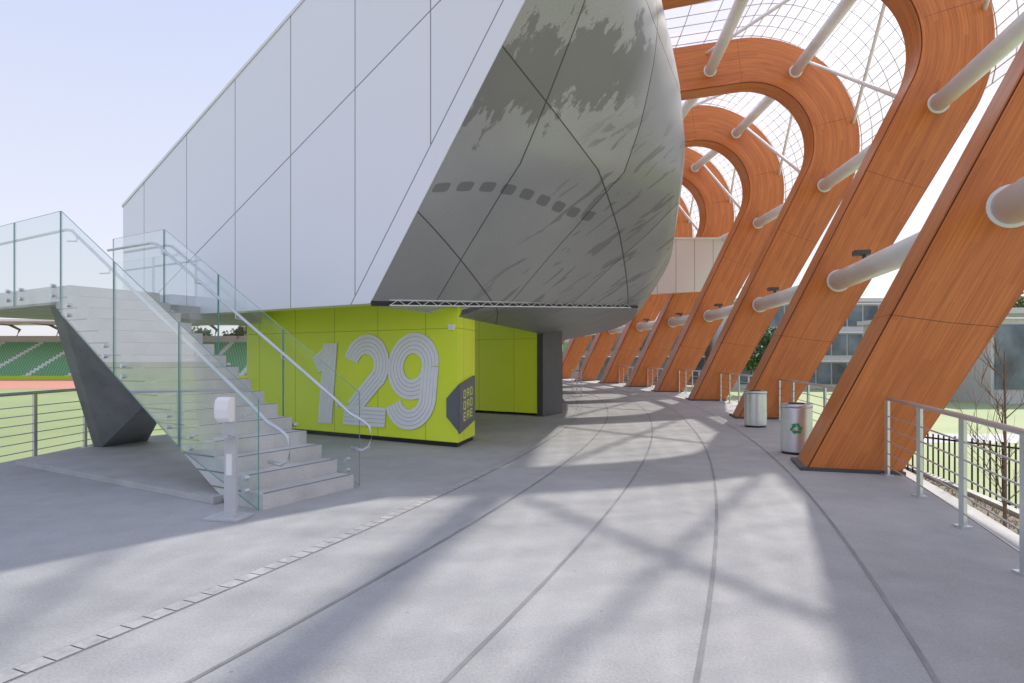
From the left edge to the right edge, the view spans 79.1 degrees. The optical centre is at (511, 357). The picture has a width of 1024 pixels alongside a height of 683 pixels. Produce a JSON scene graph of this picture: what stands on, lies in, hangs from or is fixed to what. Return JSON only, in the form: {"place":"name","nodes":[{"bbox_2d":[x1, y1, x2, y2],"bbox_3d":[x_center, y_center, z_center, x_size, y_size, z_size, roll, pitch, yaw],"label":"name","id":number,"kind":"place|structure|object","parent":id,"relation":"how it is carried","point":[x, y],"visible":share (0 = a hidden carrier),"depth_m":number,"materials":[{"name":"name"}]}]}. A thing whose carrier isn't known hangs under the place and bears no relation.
{"place":"outdoors","nodes":[
{"label":"outdoors","id":0,"kind":"place"},
{"bbox_2d":[0,389,165,462],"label":"infield grass","id":1,"kind":"structure","parent":0,"point":[24,400],"depth_m":45.12,"materials":[{"name":"green plant"}]},
{"bbox_2d":[192,326,212,335],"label":"leafy tree","id":2,"kind":"object","parent":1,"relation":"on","point":[205,332],"visible":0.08,"depth_m":163.79,"materials":[{"name":"green plant"}]},
{"bbox_2d":[221,325,246,338],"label":"leafy tree","id":3,"kind":"object","parent":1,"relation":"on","point":[241,330],"visible":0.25,"depth_m":157.73,"materials":[{"name":"green plant"}]},
{"bbox_2d":[0,380,693,388],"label":"running track","id":4,"kind":"structure","parent":0,"point":[36,384],"depth_m":112.77,"materials":[{"name":"rubber"}]},
{"bbox_2d":[0,379,1023,682],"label":"concourse floor","id":5,"kind":"structure","parent":0,"point":[620,595],"depth_m":4.84,"materials":[{"name":"grey concrete"}]},
{"bbox_2d":[0,388,162,456],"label":"guard railing","id":6,"kind":"object","parent":5,"relation":"on","point":[34,423],"visible":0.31,"depth_m":10.21,"materials":[{"name":"metal"}]},
{"bbox_2d":[0,211,371,509],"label":"staircase","id":7,"kind":"structure","parent":5,"relation":"on","point":[141,365],"depth_m":8.54,"materials":[{"name":"concrete"}]},
{"bbox_2d":[202,397,254,521],"bbox_3d":[-2.921,1.024,6.393,0.400,1.248,0.315,0,0,10],"label":"sanitiser stand","id":8,"kind":"object","parent":5,"relation":"on","point":[225,411],"visible":1,"depth_m":6.39,"materials":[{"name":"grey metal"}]},
{"bbox_2d":[0,390,581,682],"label":"drain strip","id":9,"kind":"object","parent":5,"relation":"on","point":[7,675],"visible":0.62,"depth_m":4.44,"materials":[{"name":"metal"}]},
{"bbox_2d":[247,306,474,446],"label":"kiosk block","id":10,"kind":"structure","parent":5,"relation":"on","point":[405,373],"depth_m":12.53,"materials":[{"name":"green metal"}]},
{"bbox_2d":[446,376,474,433],"bbox_3d":[-0.864,0.870,11.850,0.295,1.040,1.003,0,0,27],"label":"section sign","id":11,"kind":"object","parent":10,"relation":"attached to","point":[460,407],"visible":1,"depth_m":11.51,"materials":[{"name":"metal"}]},
{"bbox_2d":[184,386,607,682],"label":"floor joint","id":12,"kind":"object","parent":5,"relation":"on","point":[277,633],"visible":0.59,"depth_m":4.41,"materials":[{"name":"grey concrete"}]},
{"bbox_2d":[475,320,561,416],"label":"kiosk block","id":13,"kind":"structure","parent":5,"relation":"on","point":[517,370],"depth_m":18.07,"materials":[{"name":"green metal"}]},
{"bbox_2d":[440,383,652,682],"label":"floor joint","id":14,"kind":"object","parent":5,"relation":"on","point":[483,643],"visible":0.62,"depth_m":4.44,"materials":[{"name":"grey concrete"}]},
{"bbox_2d":[571,369,581,395],"bbox_3d":[2.983,1.097,28.609,0.149,1.107,3.775,0,0,-1],"label":"guard railing","id":15,"kind":"object","parent":5,"relation":"on","point":[576,381],"visible":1,"depth_m":28.64,"materials":[{"name":"metal"}]},
{"bbox_2d":[562,335,592,378],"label":"timber rib","id":16,"kind":"object","parent":5,"relation":"on","point":[574,351],"visible":0.06,"depth_m":49.81,"materials":[{"name":"brown wood"}]},
{"bbox_2d":[575,331,619,380],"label":"timber rib","id":17,"kind":"object","parent":5,"relation":"on","point":[601,346],"visible":0.06,"depth_m":45.35,"materials":[{"name":"brown wood"}]},
{"bbox_2d":[619,366,633,383],"bbox_3d":[7.307,1.097,38.423,0.166,1.107,4.100,0,0,-9],"label":"guard railing","id":18,"kind":"object","parent":5,"relation":"on","point":[623,373],"visible":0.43,"depth_m":39.56,"materials":[{"name":"metal"}]},
{"bbox_2d":[565,381,717,682],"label":"floor joint","id":19,"kind":"object","parent":5,"relation":"on","point":[698,669],"visible":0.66,"depth_m":4.41,"materials":[{"name":"grey concrete"}]},
{"bbox_2d":[598,196,692,382],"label":"timber rib","id":20,"kind":"object","parent":5,"relation":"on","point":[629,344],"visible":0.22,"depth_m":40.80,"materials":[{"name":"orange wood"}]},
{"bbox_2d":[647,368,662,387],"bbox_3d":[7.922,1.097,33.277,0.161,1.107,4.290,0,0,-5],"label":"guard railing","id":21,"kind":"object","parent":5,"relation":"on","point":[652,376],"visible":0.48,"depth_m":34.49,"materials":[{"name":"metal"}]},
{"bbox_2d":[623,147,733,386],"bbox_3d":[6.864,-5.344,38.336,11.547,14.009,5.996,0,0,-7],"label":"timber rib","id":22,"kind":"object","parent":5,"relation":"on","point":[710,196],"visible":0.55,"depth_m":35.84,"materials":[{"name":"orange wood"}]},
{"bbox_2d":[681,181,734,236],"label":"roof canopy","id":23,"kind":"object","parent":22,"relation":"attached to","point":[692,208],"visible":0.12,"depth_m":41.40,"materials":[{"name":"grey metal"}]},
{"bbox_2d":[679,369,700,392],"bbox_3d":[8.122,1.097,27.505,0.169,1.107,5.272,0,0,0],"label":"guard railing","id":24,"kind":"object","parent":5,"relation":"on","point":[698,371],"visible":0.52,"depth_m":29.01,"materials":[{"name":"metal"}]},
{"bbox_2d":[651,105,783,391],"bbox_3d":[7.479,-5.344,33.233,11.547,14.009,6.208,0,0,-2],"label":"timber rib","id":25,"kind":"object","parent":5,"relation":"on","point":[752,159],"visible":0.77,"depth_m":30.32,"materials":[{"name":"orange wood"}]},
{"bbox_2d":[651,237,741,294],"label":"cross wall","id":26,"kind":"structure","parent":25,"relation":"attached to","point":[690,264],"depth_m":33.97,"materials":[{"name":"white paint"}]},
{"bbox_2d":[690,103,785,218],"bbox_3d":[7.723,-9.909,33.261,11.546,5.470,5.760,0,0,-5],"label":"roof canopy","id":27,"kind":"object","parent":25,"relation":"attached to","point":[726,173],"visible":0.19,"depth_m":35.91,"materials":[{"name":"grey metal"}]},
{"bbox_2d":[719,372,751,405],"bbox_3d":[7.714,1.097,20.753,0.201,1.107,6.273,0,0,6],"label":"guard railing","id":28,"kind":"object","parent":5,"relation":"on","point":[738,386],"visible":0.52,"depth_m":22.29,"materials":[{"name":"metal"}]},
{"bbox_2d":[569,380,940,682],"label":"floor joint","id":29,"kind":"object","parent":5,"relation":"on","point":[931,672],"visible":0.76,"depth_m":4.43,"materials":[{"name":"grey concrete"}]},
{"bbox_2d":[744,390,766,427],"bbox_3d":[5.850,1.212,14.900,0.524,0.875,0.524,0,0,0],"label":"litter bin","id":30,"kind":"object","parent":5,"relation":"on","point":[755,408],"visible":1,"depth_m":14.68,"materials":[{"name":"metal"}]},
{"bbox_2d":[673,38,859,400],"bbox_3d":[7.710,-5.344,27.536,11.547,14.009,7.268,0,0,3],"label":"timber rib","id":31,"kind":"object","parent":5,"relation":"on","point":[816,102],"visible":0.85,"depth_m":23.83,"materials":[{"name":"orange wood"}]},
{"bbox_2d":[675,36,860,200],"bbox_3d":[7.912,-9.909,27.464,11.589,5.470,6.832,0,0,0],"label":"roof canopy","id":32,"kind":"object","parent":31,"relation":"attached to","point":[768,126],"visible":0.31,"depth_m":29.74,"materials":[{"name":"grey metal"}]},
{"bbox_2d":[780,402,812,454],"bbox_3d":[4.930,1.212,10.750,0.524,0.875,0.524,0,0,0],"label":"litter bin","id":33,"kind":"object","parent":5,"relation":"on","point":[796,423],"visible":0.89,"depth_m":10.54,"materials":[{"name":"metal"}]},
{"bbox_2d":[777,378,834,427],"bbox_3d":[6.416,1.097,13.178,0.233,1.107,7.142,0,0,13],"label":"guard railing","id":34,"kind":"object","parent":5,"relation":"on","point":[824,397],"visible":0.39,"depth_m":14.14,"materials":[{"name":"metal"}]},
{"bbox_2d":[662,0,994,418],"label":"timber rib","id":35,"kind":"object","parent":5,"relation":"on","point":[897,162],"visible":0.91,"depth_m":16.39,"materials":[{"name":"orange wood"}]},
{"bbox_2d":[666,0,995,150],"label":"roof canopy","id":36,"kind":"object","parent":35,"relation":"attached to","point":[811,38],"visible":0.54,"depth_m":22.56,"materials":[{"name":"grey metal"}]},
{"bbox_2d":[791,0,1023,475],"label":"timber rib","id":37,"kind":"object","parent":5,"relation":"on","point":[953,294],"visible":0.95,"depth_m":8.70,"materials":[{"name":"orange wood"}]},
{"bbox_2d":[986,176,1023,227],"bbox_3d":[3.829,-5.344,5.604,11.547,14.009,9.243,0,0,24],"label":"strut","id":38,"kind":"object","parent":37,"relation":"attached to","point":[1005,206],"visible":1,"depth_m":8.08,"materials":[{"name":"white metal"}]},
{"bbox_2d":[990,0,1023,83],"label":"roof canopy","id":39,"kind":"object","parent":37,"relation":"attached to","point":[1017,9],"visible":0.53,"depth_m":15.98,"materials":[{"name":"grey metal"}]},
{"bbox_2d":[881,397,1023,576],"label":"guard railing","id":40,"kind":"object","parent":5,"relation":"on","point":[963,461],"visible":1,"depth_m":6.04,"materials":[{"name":"metal"}]},
{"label":"dark portal wall","id":41,"kind":"object","parent":5,"relation":"on","visible":0},
{"bbox_2d":[122,0,684,340],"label":"grandstand","id":42,"kind":"object","parent":41,"relation":"on","point":[517,164],"visible":0.94,"depth_m":10.57,"materials":[{"name":"white paint"}]},
{"bbox_2d":[0,0,1023,335],"label":"sky","id":43,"kind":"structure","parent":0,"point":[94,94],"materials":[{"name":"blue"}]},
{"bbox_2d":[683,387,1023,509],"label":"lawn","id":44,"kind":"structure","parent":0,"point":[944,424],"depth_m":27.41,"materials":[{"name":"green plant"}]},
{"bbox_2d":[571,324,704,384],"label":"campus building","id":45,"kind":"structure","parent":44,"relation":"on","point":[700,365],"depth_m":73.91,"materials":[{"name":"brick"}]},
{"bbox_2d":[596,364,603,379],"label":"window","id":46,"kind":"structure","parent":45,"relation":"in","point":[601,372],"depth_m":73.92,"materials":[{"name":"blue glass"}]},
{"bbox_2d":[630,359,636,373],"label":"window","id":47,"kind":"structure","parent":45,"relation":"in","point":[634,362],"depth_m":73.92,"materials":[{"name":"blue glass"}]},
{"bbox_2d":[643,329,651,346],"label":"window","id":48,"kind":"structure","parent":45,"relation":"in","point":[650,329],"depth_m":73.92,"materials":[{"name":"blue glass"}]},
{"bbox_2d":[655,359,665,379],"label":"window","id":49,"kind":"structure","parent":45,"relation":"in","point":[660,371],"depth_m":73.92,"materials":[{"name":"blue glass"}]},
{"bbox_2d":[693,359,703,379],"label":"window","id":50,"kind":"structure","parent":45,"relation":"in","point":[700,365],"depth_m":73.92,"materials":[{"name":"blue glass"}]},
{"bbox_2d":[745,326,775,373],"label":"leafy tree","id":51,"kind":"object","parent":44,"relation":"on","point":[752,363],"visible":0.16,"depth_m":51.47,"materials":[{"name":"green plant"}]},
{"bbox_2d":[705,298,883,388],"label":"campus building","id":52,"kind":"structure","parent":44,"relation":"on","point":[832,366],"depth_m":65.91,"materials":[{"name":"white concrete"}]},
{"bbox_2d":[740,366,751,383],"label":"window","id":53,"kind":"structure","parent":52,"relation":"in","point":[742,378],"depth_m":65.90,"materials":[{"name":"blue glass"}]},
{"bbox_2d":[770,305,783,325],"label":"window","id":54,"kind":"structure","parent":52,"relation":"in","point":[778,316],"depth_m":65.90,"materials":[{"name":"blue glass"}]},
{"bbox_2d":[809,372,814,382],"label":"window","id":55,"kind":"structure","parent":52,"relation":"in","point":[812,380],"depth_m":65.90,"materials":[{"name":"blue glass"}]},
{"bbox_2d":[817,363,830,383],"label":"window","id":56,"kind":"structure","parent":52,"relation":"in","point":[824,369],"depth_m":65.90,"materials":[{"name":"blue glass"}]},
{"bbox_2d":[832,363,846,383],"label":"window","id":57,"kind":"structure","parent":52,"relation":"in","point":[838,369],"depth_m":65.90,"materials":[{"name":"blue glass"}]},
{"bbox_2d":[832,334,846,354],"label":"window","id":58,"kind":"structure","parent":52,"relation":"in","point":[839,345],"depth_m":65.90,"materials":[{"name":"blue glass"}]},
{"bbox_2d":[848,334,861,354],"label":"window","id":59,"kind":"structure","parent":52,"relation":"in","point":[854,340],"depth_m":65.90,"materials":[{"name":"blue glass"}]},
{"bbox_2d":[848,305,861,325],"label":"window","id":60,"kind":"structure","parent":52,"relation":"in","point":[856,314],"depth_m":65.90,"materials":[{"name":"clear glass"}]},
{"bbox_2d":[864,305,877,320],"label":"window","id":61,"kind":"structure","parent":52,"relation":"in","point":[869,310],"depth_m":65.90,"materials":[{"name":"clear glass"}]},
{"bbox_2d":[857,308,1023,403],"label":"campus building","id":62,"kind":"structure","parent":44,"relation":"on","point":[1009,333],"depth_m":44.00,"materials":[{"name":"grey concrete"}]},
{"bbox_2d":[994,324,1023,388],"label":"window","id":63,"kind":"structure","parent":62,"relation":"in","point":[1011,336],"depth_m":43.91,"materials":[{"name":"grey glass"}]},
{"bbox_2d":[904,465,1018,518],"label":"planter kerb","id":64,"kind":"structure","parent":44,"relation":"on","point":[989,501],"depth_m":12.36,"materials":[{"name":"concrete"}]},
{"bbox_2d":[907,433,1018,508],"bbox_3d":[10.250,2.450,14.050,0.091,1.600,7.500,0,0,-21],"label":"picket fence","id":65,"kind":"object","parent":44,"relation":"on","point":[954,441],"visible":0.23,"depth_m":13.88,"materials":[{"name":"black metal"}]},
{"bbox_2d":[913,473,1018,534],"bbox_3d":[5.764,3.020,18.362,9.020,0.440,59.906,0,0,9],"label":"planting strip","id":66,"kind":"object","parent":44,"relation":"on","point":[985,512],"depth_m":11.38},
{"bbox_2d":[906,468,1018,532],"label":"dry grass tufts","id":67,"kind":"object","parent":66,"relation":"on","point":[977,499],"visible":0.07,"depth_m":11.52,"materials":[{"name":"beige plant"}]},
{"bbox_2d":[951,337,1023,527],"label":"bare sapling","id":68,"kind":"object","parent":66,"relation":"on","point":[1004,447],"visible":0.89,"depth_m":8.74,"materials":[{"name":"brown plant"}]},
{"bbox_2d":[1012,292,1023,307],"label":"leafy tree","id":69,"kind":"object","parent":44,"relation":"on","point":[1019,303],"visible":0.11,"depth_m":52.14,"materials":[{"name":"green plant"}]},
{"bbox_2d":[924,434,1018,442],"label":"footpath","id":70,"kind":"structure","parent":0,"point":[1015,439],"depth_m":24.99,"materials":[{"name":"concrete"}]},
{"label":"ground","id":71,"kind":"structure","parent":0,"visible":0},
{"bbox_2d":[0,319,569,379],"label":"grandstand","id":72,"kind":"object","parent":71,"relation":"on","point":[32,357],"visible":0.27,"depth_m":147.35,"materials":[{"name":"white paint"}]}
]}

